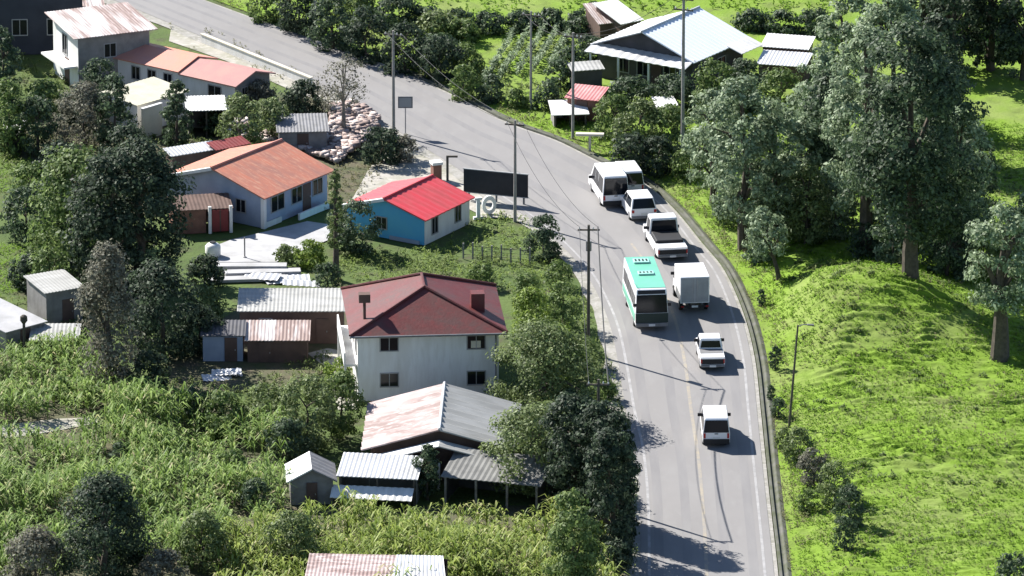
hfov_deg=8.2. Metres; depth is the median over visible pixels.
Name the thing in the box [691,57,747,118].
hedge bush
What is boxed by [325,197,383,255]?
dark bush
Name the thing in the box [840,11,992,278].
tree
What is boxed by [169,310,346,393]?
yard earth
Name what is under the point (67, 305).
door
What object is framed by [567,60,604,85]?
grey porch shed
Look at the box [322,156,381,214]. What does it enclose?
waste weeds
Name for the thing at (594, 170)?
door window
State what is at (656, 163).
hedge bush
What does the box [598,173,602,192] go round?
side window
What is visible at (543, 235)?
round bush
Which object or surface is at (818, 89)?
leafy tree
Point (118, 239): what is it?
shade shrub
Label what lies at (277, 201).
window
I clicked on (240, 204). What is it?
window
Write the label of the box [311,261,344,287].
shrub
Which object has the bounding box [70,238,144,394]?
tall tree
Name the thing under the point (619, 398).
roadside grass
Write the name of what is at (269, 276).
pale board
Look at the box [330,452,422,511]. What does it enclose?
lean to shed
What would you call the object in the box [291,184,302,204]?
window
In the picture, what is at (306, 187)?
door
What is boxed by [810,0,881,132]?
eucalyptus tree
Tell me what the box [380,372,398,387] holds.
window
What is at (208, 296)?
shrub
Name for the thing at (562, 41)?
crop row
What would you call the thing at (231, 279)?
concrete step
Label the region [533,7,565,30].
hedge bush
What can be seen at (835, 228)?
shade shrub
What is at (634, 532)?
roadside bush
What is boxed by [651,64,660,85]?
door
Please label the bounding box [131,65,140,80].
window
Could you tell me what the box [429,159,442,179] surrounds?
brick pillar
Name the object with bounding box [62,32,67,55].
window
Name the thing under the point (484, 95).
hedge bush
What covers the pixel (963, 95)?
leafy tree
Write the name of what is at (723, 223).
shade shrub
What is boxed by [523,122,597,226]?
power cable
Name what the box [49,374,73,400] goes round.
field shrub
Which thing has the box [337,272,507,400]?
two storey house
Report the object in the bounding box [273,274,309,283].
pale board
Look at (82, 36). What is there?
rusty roofed house
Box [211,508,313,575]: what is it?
corn patch
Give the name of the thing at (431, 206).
blue house
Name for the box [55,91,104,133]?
shade shrub
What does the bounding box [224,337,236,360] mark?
door
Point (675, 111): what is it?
hedge bush
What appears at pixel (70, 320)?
field weeds
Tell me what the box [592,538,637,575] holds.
roadside bush
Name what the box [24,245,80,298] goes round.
hedge bush
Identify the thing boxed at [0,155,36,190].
lawn grass
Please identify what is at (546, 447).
roadside bush
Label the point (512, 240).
paddock grass
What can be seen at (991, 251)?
shade shrub
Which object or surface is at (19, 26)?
window
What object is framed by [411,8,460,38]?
hedge bush
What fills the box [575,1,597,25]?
hedge bush
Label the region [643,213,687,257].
pickup truck
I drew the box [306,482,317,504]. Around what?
door
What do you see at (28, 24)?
dark building
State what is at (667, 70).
window
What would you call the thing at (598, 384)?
utility pole
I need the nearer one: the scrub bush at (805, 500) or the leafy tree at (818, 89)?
the scrub bush at (805, 500)
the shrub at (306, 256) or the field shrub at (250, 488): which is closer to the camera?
the field shrub at (250, 488)
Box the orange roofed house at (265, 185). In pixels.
[166,138,333,228]
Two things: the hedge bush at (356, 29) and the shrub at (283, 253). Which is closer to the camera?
the shrub at (283, 253)
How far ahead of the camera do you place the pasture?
483.34 m
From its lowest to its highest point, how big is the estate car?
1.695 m
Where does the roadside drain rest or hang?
on the ground at (228, 294)
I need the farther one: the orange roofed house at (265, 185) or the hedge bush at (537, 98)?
the hedge bush at (537, 98)
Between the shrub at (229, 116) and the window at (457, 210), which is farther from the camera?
the shrub at (229, 116)
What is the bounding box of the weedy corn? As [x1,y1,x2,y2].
[0,523,66,575]
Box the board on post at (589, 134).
[576,132,603,150]
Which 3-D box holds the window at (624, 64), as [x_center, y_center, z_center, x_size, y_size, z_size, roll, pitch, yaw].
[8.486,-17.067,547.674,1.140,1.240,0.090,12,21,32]
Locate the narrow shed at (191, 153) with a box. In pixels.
[163,140,213,169]
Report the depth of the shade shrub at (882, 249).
500.92 m
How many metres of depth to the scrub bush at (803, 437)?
464.07 m
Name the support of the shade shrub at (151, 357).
on the ground at (228, 294)
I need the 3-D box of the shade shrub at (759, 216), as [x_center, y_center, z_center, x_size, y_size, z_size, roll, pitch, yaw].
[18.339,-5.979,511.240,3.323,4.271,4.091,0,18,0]
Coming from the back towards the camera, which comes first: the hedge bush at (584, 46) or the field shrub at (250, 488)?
the hedge bush at (584, 46)
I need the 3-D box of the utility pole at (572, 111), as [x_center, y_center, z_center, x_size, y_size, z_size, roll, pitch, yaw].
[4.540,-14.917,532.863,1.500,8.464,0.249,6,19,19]
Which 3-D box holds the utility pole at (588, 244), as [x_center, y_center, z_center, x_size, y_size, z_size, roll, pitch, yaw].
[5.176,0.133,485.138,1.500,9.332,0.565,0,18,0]
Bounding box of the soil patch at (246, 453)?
[0,351,599,575]
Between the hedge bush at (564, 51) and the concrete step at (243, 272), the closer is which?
the concrete step at (243, 272)
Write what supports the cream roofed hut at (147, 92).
on the house terrace
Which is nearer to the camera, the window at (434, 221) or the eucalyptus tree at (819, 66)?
the window at (434, 221)
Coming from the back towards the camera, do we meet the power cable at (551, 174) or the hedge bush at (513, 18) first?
the hedge bush at (513, 18)
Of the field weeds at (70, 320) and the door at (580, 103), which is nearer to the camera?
the field weeds at (70, 320)
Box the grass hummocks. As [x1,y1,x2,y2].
[693,139,1023,571]
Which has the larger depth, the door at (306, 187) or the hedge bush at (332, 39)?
the hedge bush at (332, 39)
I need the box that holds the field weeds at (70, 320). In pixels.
[0,292,195,355]
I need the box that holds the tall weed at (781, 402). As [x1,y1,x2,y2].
[769,397,786,418]
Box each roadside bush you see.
[465,263,497,283]
[508,271,542,310]
[510,286,555,338]
[517,400,567,452]
[532,431,583,495]
[537,279,586,330]
[543,258,574,289]
[545,322,587,381]
[554,386,595,430]
[579,333,604,369]
[588,375,617,401]
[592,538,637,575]
[596,499,641,538]
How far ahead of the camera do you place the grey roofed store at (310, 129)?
530.87 m
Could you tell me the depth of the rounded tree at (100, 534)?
440.75 m
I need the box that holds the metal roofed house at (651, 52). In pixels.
[584,6,763,95]
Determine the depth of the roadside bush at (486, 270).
499.62 m
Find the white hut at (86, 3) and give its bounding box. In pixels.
[82,0,104,6]
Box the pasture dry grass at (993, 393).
[680,145,1023,575]
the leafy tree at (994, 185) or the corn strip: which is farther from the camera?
the leafy tree at (994, 185)
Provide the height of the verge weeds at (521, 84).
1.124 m
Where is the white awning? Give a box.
[548,100,588,127]
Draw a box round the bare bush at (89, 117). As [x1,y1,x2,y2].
[41,80,109,150]
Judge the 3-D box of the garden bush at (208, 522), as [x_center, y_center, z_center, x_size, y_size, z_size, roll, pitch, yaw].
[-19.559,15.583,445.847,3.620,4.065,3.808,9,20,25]
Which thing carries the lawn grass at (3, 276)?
on the ground at (228, 294)
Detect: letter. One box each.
[473,197,482,219]
[482,195,495,213]
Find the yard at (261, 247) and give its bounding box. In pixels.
[217,221,329,261]
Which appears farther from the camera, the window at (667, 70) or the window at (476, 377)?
the window at (667, 70)
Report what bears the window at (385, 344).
in the two storey house at (399, 335)
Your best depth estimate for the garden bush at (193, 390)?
471.23 m
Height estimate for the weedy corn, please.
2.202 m
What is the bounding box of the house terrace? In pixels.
[17,94,384,213]
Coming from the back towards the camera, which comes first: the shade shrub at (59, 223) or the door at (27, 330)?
the shade shrub at (59, 223)
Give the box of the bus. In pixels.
[623,256,670,326]
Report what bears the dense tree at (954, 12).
on the ground at (228, 294)
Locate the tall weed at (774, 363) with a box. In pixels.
[768,346,783,368]
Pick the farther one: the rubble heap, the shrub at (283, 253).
the rubble heap
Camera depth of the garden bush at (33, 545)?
440.67 m
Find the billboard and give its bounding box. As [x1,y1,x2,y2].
[463,168,528,204]
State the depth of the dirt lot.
525.42 m
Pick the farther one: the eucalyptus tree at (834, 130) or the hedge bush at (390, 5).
the hedge bush at (390, 5)
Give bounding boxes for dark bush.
[92,71,141,153]
[159,79,194,146]
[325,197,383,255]
[357,126,404,165]
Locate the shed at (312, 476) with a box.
[284,451,336,504]
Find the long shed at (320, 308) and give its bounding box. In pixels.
[237,288,344,343]
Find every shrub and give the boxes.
[6,252,46,292]
[8,160,48,204]
[25,76,64,118]
[27,175,72,229]
[32,139,85,183]
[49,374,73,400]
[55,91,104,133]
[75,57,115,93]
[82,183,137,249]
[94,123,158,182]
[108,440,131,462]
[124,348,171,396]
[160,426,182,449]
[179,300,225,355]
[180,283,228,320]
[184,253,226,287]
[197,111,221,136]
[214,90,268,144]
[214,447,247,484]
[237,477,272,512]
[245,78,277,109]
[248,96,290,136]
[272,243,300,265]
[277,78,328,113]
[293,238,327,269]
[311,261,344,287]
[708,188,737,227]
[740,223,774,265]
[747,182,783,225]
[808,180,859,242]
[845,221,888,260]
[872,211,905,264]
[918,222,974,283]
[959,222,1001,276]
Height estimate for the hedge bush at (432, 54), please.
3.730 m
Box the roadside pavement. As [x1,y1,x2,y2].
[169,30,330,100]
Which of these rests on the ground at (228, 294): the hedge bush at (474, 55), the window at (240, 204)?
the hedge bush at (474, 55)
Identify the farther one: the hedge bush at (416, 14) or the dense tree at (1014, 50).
the hedge bush at (416, 14)
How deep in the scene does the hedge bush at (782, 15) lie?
560.55 m
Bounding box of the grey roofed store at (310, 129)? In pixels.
[275,113,328,151]
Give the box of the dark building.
[0,0,81,54]
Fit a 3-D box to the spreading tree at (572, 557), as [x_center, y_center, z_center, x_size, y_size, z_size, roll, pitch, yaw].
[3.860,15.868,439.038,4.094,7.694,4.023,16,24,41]
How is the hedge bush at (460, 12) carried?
on the ground at (228, 294)
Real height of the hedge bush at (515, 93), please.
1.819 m
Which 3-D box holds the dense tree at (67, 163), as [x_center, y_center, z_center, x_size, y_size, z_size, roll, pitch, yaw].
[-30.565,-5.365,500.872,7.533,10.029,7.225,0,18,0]
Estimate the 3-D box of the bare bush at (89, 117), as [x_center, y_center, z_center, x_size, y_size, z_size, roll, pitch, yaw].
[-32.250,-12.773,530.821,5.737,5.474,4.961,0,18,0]
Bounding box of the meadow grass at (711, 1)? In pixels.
[414,0,831,30]
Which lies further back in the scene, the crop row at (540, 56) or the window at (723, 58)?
the crop row at (540, 56)
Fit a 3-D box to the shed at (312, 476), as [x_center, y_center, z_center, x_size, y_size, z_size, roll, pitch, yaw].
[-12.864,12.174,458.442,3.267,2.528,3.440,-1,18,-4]
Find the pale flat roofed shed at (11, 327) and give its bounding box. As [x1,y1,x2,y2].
[0,298,47,352]
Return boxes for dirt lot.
[330,148,512,217]
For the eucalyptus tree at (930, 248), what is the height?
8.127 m
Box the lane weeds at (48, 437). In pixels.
[4,428,96,456]
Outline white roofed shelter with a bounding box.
[185,95,226,136]
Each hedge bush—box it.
[0,184,54,244]
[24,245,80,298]
[245,0,281,23]
[272,0,324,35]
[303,0,354,51]
[330,0,387,23]
[337,4,389,64]
[373,0,423,32]
[378,19,433,75]
[409,32,459,63]
[410,5,442,29]
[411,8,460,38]
[411,33,468,83]
[443,17,484,44]
[444,7,479,31]
[445,41,484,74]
[448,64,484,101]
[473,9,510,36]
[473,73,506,104]
[502,9,535,34]
[505,87,529,109]
[531,79,564,110]
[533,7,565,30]
[543,58,571,91]
[551,45,585,71]
[562,11,588,36]
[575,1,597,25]
[575,33,601,60]
[591,93,638,142]
[606,132,653,176]
[607,74,659,111]
[609,94,669,155]
[635,134,681,178]
[640,103,689,154]
[648,72,703,110]
[668,145,704,181]
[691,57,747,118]
[716,57,767,112]
[730,7,768,32]
[756,66,812,121]
[760,8,804,34]
[782,82,822,134]
[797,7,829,37]
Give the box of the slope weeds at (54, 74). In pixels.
[0,52,259,210]
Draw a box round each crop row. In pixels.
[482,19,521,77]
[498,19,534,77]
[513,18,548,75]
[532,20,563,71]
[546,21,575,68]
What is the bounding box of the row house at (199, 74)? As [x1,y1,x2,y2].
[113,43,275,109]
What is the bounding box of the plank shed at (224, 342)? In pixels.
[200,320,246,360]
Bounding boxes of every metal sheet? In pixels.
[201,374,231,380]
[211,368,240,375]
[212,369,242,376]
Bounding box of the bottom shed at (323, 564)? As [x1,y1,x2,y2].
[305,553,447,575]
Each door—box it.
[20,328,30,349]
[62,298,73,322]
[64,56,69,83]
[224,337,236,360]
[259,342,271,361]
[297,133,308,151]
[303,182,310,210]
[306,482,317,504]
[316,318,328,343]
[434,451,446,480]
[577,100,586,120]
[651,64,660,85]
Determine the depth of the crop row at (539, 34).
555.45 m
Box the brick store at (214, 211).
[169,193,232,233]
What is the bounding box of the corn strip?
[297,485,630,575]
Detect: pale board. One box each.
[244,272,280,280]
[265,274,297,283]
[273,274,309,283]
[283,279,319,286]
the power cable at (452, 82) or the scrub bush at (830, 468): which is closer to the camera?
the scrub bush at (830, 468)
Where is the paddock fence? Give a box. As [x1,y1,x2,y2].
[462,242,530,263]
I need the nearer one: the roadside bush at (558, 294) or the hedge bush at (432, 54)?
the roadside bush at (558, 294)
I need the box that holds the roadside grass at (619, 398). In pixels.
[586,353,638,575]
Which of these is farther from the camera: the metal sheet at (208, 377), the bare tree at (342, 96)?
the bare tree at (342, 96)
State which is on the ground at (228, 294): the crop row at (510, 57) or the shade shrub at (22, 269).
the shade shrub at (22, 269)
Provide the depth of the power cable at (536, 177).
500.67 m
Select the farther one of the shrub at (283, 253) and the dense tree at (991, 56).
the dense tree at (991, 56)
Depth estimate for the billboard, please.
518.58 m
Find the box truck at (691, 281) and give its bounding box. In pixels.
[671,262,709,309]
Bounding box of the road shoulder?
[104,0,777,575]
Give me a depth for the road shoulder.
497.97 m
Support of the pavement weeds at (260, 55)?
on the roadside pavement
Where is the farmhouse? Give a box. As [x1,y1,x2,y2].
[361,381,521,488]
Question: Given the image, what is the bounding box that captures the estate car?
[620,189,656,219]
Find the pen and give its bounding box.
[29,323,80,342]
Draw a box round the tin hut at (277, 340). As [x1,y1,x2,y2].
[245,320,310,361]
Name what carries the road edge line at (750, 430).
on the road
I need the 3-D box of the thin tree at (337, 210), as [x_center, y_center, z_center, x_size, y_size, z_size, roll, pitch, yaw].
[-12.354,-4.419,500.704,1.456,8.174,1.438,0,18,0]
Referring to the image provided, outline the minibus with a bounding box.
[588,162,628,205]
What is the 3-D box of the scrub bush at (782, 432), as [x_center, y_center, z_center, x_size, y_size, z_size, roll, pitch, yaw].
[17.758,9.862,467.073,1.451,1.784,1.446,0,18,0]
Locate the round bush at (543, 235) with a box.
[521,213,564,262]
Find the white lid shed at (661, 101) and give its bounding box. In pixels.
[652,96,677,119]
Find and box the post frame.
[446,155,457,180]
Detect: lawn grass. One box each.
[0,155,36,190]
[0,242,26,294]
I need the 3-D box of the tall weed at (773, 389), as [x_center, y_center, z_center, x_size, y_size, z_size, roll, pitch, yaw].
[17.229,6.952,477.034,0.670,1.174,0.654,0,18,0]
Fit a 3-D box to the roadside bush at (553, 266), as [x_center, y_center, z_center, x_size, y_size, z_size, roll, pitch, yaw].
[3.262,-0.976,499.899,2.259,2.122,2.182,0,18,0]
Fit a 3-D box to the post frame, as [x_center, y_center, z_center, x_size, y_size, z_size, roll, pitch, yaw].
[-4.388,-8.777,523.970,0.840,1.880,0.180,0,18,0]
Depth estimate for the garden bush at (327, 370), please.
478.50 m
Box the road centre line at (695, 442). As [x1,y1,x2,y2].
[630,243,708,575]
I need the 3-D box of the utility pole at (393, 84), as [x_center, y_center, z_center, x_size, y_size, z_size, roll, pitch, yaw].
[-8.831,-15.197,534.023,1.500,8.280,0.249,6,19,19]
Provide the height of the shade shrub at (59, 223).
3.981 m
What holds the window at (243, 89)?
in the row house at (199, 74)
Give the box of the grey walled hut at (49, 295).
[23,269,82,322]
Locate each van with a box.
[615,160,643,189]
[698,405,730,443]
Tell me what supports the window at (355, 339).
in the two storey house at (399, 335)
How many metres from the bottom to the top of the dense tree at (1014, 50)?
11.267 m
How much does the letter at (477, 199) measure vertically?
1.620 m
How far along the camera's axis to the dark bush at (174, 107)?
529.35 m
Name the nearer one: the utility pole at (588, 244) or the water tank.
the utility pole at (588, 244)
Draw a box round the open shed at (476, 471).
[441,449,552,512]
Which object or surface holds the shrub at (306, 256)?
on the ground at (228, 294)
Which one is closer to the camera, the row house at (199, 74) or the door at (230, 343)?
the door at (230, 343)
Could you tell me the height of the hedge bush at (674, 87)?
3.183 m
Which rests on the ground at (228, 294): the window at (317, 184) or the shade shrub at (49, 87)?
the shade shrub at (49, 87)
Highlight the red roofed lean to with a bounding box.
[206,136,250,154]
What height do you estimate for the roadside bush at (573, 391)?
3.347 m
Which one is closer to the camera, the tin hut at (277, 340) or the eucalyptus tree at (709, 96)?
the tin hut at (277, 340)
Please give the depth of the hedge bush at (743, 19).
561.19 m
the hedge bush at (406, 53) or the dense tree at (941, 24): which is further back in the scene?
the hedge bush at (406, 53)
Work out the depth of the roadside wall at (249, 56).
553.22 m
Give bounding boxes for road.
[115,0,773,575]
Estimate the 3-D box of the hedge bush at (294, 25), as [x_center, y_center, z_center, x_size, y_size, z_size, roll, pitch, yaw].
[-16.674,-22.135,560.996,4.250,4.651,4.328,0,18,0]
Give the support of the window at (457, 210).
in the blue house at (431, 206)
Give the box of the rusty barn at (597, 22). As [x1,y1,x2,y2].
[583,2,612,38]
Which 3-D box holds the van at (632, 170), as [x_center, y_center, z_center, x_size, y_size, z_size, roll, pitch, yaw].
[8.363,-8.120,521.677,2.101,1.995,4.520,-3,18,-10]
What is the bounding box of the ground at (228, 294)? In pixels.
[0,0,778,575]
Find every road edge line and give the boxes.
[502,196,650,575]
[653,197,766,575]
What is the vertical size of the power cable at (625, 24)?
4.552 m
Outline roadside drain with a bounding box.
[405,68,791,575]
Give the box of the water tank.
[205,241,220,256]
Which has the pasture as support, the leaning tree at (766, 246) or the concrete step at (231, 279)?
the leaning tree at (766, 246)
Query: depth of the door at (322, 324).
488.04 m
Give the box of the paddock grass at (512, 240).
[339,209,602,349]
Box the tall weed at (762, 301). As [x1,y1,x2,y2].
[756,289,765,305]
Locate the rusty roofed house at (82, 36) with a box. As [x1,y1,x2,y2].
[41,2,157,87]
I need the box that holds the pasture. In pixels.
[219,0,1023,575]
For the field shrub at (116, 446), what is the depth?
463.66 m
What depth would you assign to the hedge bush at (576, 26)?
559.74 m
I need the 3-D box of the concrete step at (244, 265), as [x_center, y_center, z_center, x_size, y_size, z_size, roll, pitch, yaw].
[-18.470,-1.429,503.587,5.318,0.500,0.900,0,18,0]
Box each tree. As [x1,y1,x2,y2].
[0,25,24,108]
[0,76,36,155]
[14,94,60,156]
[22,139,120,277]
[48,468,163,575]
[61,151,158,306]
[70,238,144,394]
[85,133,196,301]
[112,256,215,362]
[313,54,369,127]
[325,169,344,280]
[478,398,576,497]
[483,315,612,410]
[536,391,596,509]
[540,487,605,575]
[564,399,639,509]
[581,426,642,555]
[596,411,638,522]
[678,87,739,201]
[696,73,789,250]
[741,98,812,239]
[744,205,788,279]
[777,112,837,230]
[780,163,835,245]
[793,67,858,220]
[796,41,845,167]
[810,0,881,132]
[819,24,907,254]
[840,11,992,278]
[850,0,921,126]
[854,103,922,238]
[895,0,945,27]
[904,11,970,121]
[907,58,977,155]
[917,149,981,254]
[919,0,991,78]
[922,106,994,269]
[956,0,1022,71]
[962,124,1003,223]
[962,201,1023,362]
[989,0,1023,80]
[1000,190,1023,267]
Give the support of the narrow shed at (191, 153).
on the house terrace
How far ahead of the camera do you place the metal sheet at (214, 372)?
481.60 m
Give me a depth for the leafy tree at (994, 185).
505.83 m
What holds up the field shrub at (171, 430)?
on the ground at (228, 294)
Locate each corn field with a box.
[0,327,127,421]
[0,374,301,564]
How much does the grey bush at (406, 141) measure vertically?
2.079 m
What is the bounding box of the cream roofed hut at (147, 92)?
[102,77,189,128]
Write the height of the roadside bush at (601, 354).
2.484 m
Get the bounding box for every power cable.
[385,31,504,120]
[401,33,520,121]
[507,122,577,225]
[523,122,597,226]
[565,0,669,33]
[579,227,588,381]
[582,1,686,35]
[597,227,608,381]
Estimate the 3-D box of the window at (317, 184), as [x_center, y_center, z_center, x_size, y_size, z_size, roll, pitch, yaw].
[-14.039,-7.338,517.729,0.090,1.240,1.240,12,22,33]
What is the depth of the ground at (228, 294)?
504.64 m
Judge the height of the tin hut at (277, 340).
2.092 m
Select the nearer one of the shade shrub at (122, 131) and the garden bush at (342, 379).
the garden bush at (342, 379)
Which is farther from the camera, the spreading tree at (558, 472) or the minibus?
the minibus
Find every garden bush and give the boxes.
[0,525,72,575]
[135,546,189,575]
[172,508,231,574]
[177,385,213,428]
[195,389,248,440]
[238,381,289,431]
[258,508,323,570]
[259,415,318,464]
[272,372,339,452]
[319,370,369,439]
[320,356,352,389]
[411,443,441,500]
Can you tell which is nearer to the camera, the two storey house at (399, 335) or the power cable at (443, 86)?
the two storey house at (399, 335)
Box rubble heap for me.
[219,99,380,163]
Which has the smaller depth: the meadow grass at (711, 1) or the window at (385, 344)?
the window at (385, 344)
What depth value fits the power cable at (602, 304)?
471.42 m
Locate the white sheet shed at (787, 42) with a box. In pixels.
[760,33,815,64]
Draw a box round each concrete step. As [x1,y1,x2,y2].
[210,274,285,282]
[218,262,286,272]
[225,268,300,275]
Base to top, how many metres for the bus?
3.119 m
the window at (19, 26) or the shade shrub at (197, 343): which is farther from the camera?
the window at (19, 26)
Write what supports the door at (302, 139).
in the grey roofed store at (310, 129)
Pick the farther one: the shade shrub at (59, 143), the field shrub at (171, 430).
the shade shrub at (59, 143)
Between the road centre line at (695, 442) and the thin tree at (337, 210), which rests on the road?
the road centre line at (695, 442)
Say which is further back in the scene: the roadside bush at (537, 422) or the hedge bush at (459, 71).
the hedge bush at (459, 71)
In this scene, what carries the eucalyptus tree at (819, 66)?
on the pasture
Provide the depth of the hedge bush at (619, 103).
532.89 m
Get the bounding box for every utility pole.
[384,30,402,128]
[505,120,524,221]
[521,11,540,108]
[563,32,582,139]
[578,225,599,346]
[587,379,609,401]
[674,0,693,151]
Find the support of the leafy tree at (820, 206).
on the pasture
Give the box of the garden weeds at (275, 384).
[168,349,355,423]
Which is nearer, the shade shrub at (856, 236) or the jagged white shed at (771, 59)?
the shade shrub at (856, 236)
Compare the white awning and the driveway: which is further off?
the white awning
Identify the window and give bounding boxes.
[12,19,27,35]
[47,18,52,34]
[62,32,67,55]
[104,42,116,57]
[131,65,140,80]
[147,69,155,77]
[163,72,171,82]
[208,84,221,94]
[235,198,245,213]
[241,86,247,95]
[271,192,284,213]
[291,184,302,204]
[312,176,322,196]
[355,339,356,354]
[376,215,386,229]
[379,338,398,351]
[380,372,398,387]
[431,216,438,234]
[454,204,461,223]
[467,335,485,349]
[467,370,485,385]
[592,166,595,181]
[595,169,598,185]
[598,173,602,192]
[604,178,627,195]
[620,59,629,73]
[636,62,646,76]
[663,66,675,81]
[717,55,725,73]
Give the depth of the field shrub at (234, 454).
461.03 m
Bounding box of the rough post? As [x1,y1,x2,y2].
[20,314,27,352]
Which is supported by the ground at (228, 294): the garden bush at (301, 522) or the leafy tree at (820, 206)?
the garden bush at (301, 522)
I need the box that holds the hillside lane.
[2,417,96,437]
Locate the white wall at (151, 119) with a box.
[140,102,162,138]
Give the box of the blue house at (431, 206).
[342,174,474,244]
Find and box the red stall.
[564,83,608,121]
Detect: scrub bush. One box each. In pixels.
[773,426,794,450]
[780,426,817,466]
[794,487,820,511]
[795,447,829,487]
[813,459,856,508]
[830,515,860,551]
[831,483,868,527]
[993,551,1023,575]
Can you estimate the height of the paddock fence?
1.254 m
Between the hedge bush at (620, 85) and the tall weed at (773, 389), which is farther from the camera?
the hedge bush at (620, 85)
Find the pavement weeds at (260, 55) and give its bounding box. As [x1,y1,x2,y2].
[169,22,337,102]
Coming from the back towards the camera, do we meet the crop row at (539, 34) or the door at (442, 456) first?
the crop row at (539, 34)
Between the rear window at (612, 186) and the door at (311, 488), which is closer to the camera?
the door at (311, 488)
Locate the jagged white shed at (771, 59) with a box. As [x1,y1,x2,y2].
[757,49,812,85]
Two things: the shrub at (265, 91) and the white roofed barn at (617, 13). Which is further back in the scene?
the white roofed barn at (617, 13)
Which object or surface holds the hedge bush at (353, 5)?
on the ground at (228, 294)
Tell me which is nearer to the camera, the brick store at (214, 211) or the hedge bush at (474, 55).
the brick store at (214, 211)
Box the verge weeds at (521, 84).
[298,1,759,185]
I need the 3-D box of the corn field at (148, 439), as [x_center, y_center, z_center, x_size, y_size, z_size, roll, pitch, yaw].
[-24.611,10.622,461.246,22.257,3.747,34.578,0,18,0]
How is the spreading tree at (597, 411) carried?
on the ground at (228, 294)
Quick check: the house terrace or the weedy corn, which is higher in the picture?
the house terrace
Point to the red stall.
(588, 96)
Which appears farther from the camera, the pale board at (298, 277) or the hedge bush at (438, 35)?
the hedge bush at (438, 35)
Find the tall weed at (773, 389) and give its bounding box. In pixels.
[766,384,775,399]
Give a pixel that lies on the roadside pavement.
(179, 39)
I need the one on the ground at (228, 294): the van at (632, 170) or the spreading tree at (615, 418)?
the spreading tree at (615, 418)
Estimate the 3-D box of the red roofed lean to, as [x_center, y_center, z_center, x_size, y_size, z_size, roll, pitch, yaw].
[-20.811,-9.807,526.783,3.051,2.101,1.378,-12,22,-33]
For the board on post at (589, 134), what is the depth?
530.60 m
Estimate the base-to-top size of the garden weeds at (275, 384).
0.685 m
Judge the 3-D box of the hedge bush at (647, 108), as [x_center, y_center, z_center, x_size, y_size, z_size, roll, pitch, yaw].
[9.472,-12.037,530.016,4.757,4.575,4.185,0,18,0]
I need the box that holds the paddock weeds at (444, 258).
[328,244,514,283]
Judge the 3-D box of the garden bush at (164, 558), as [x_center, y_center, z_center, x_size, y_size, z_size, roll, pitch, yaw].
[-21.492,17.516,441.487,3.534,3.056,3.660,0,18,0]
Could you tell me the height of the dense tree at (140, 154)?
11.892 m
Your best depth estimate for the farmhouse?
463.31 m
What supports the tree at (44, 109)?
on the ground at (228, 294)
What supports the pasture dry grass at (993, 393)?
on the pasture
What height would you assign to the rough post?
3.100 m
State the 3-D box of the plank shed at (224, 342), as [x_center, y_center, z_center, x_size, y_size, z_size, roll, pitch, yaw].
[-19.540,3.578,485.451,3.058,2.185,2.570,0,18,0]
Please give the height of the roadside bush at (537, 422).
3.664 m
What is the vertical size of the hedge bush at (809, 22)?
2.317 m
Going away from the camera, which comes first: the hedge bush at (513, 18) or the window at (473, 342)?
the window at (473, 342)
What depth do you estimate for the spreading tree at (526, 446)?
457.05 m
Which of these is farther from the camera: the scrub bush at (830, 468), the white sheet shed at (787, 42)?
the white sheet shed at (787, 42)
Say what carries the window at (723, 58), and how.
in the metal roofed house at (651, 52)
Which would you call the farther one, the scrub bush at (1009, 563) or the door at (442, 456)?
the door at (442, 456)
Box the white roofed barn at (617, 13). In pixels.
[593,0,643,34]
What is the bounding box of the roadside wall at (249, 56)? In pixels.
[200,33,312,84]
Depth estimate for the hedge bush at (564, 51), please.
550.64 m
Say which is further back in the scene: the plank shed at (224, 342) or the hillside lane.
the plank shed at (224, 342)
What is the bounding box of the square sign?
[398,96,412,132]
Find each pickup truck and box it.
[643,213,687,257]
[694,333,724,367]
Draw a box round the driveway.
[308,348,357,408]
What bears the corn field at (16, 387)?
on the soil patch at (246, 453)
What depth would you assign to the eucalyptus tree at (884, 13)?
527.24 m
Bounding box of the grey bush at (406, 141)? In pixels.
[388,133,418,162]
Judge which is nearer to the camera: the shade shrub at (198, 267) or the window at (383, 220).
the shade shrub at (198, 267)
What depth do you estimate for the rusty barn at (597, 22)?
558.08 m
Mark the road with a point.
(615, 226)
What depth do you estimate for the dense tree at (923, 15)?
561.27 m
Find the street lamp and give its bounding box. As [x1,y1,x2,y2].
[788,324,813,427]
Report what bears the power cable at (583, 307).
hanging from the utility pole at (588, 244)
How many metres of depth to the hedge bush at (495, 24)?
560.32 m
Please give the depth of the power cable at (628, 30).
529.03 m

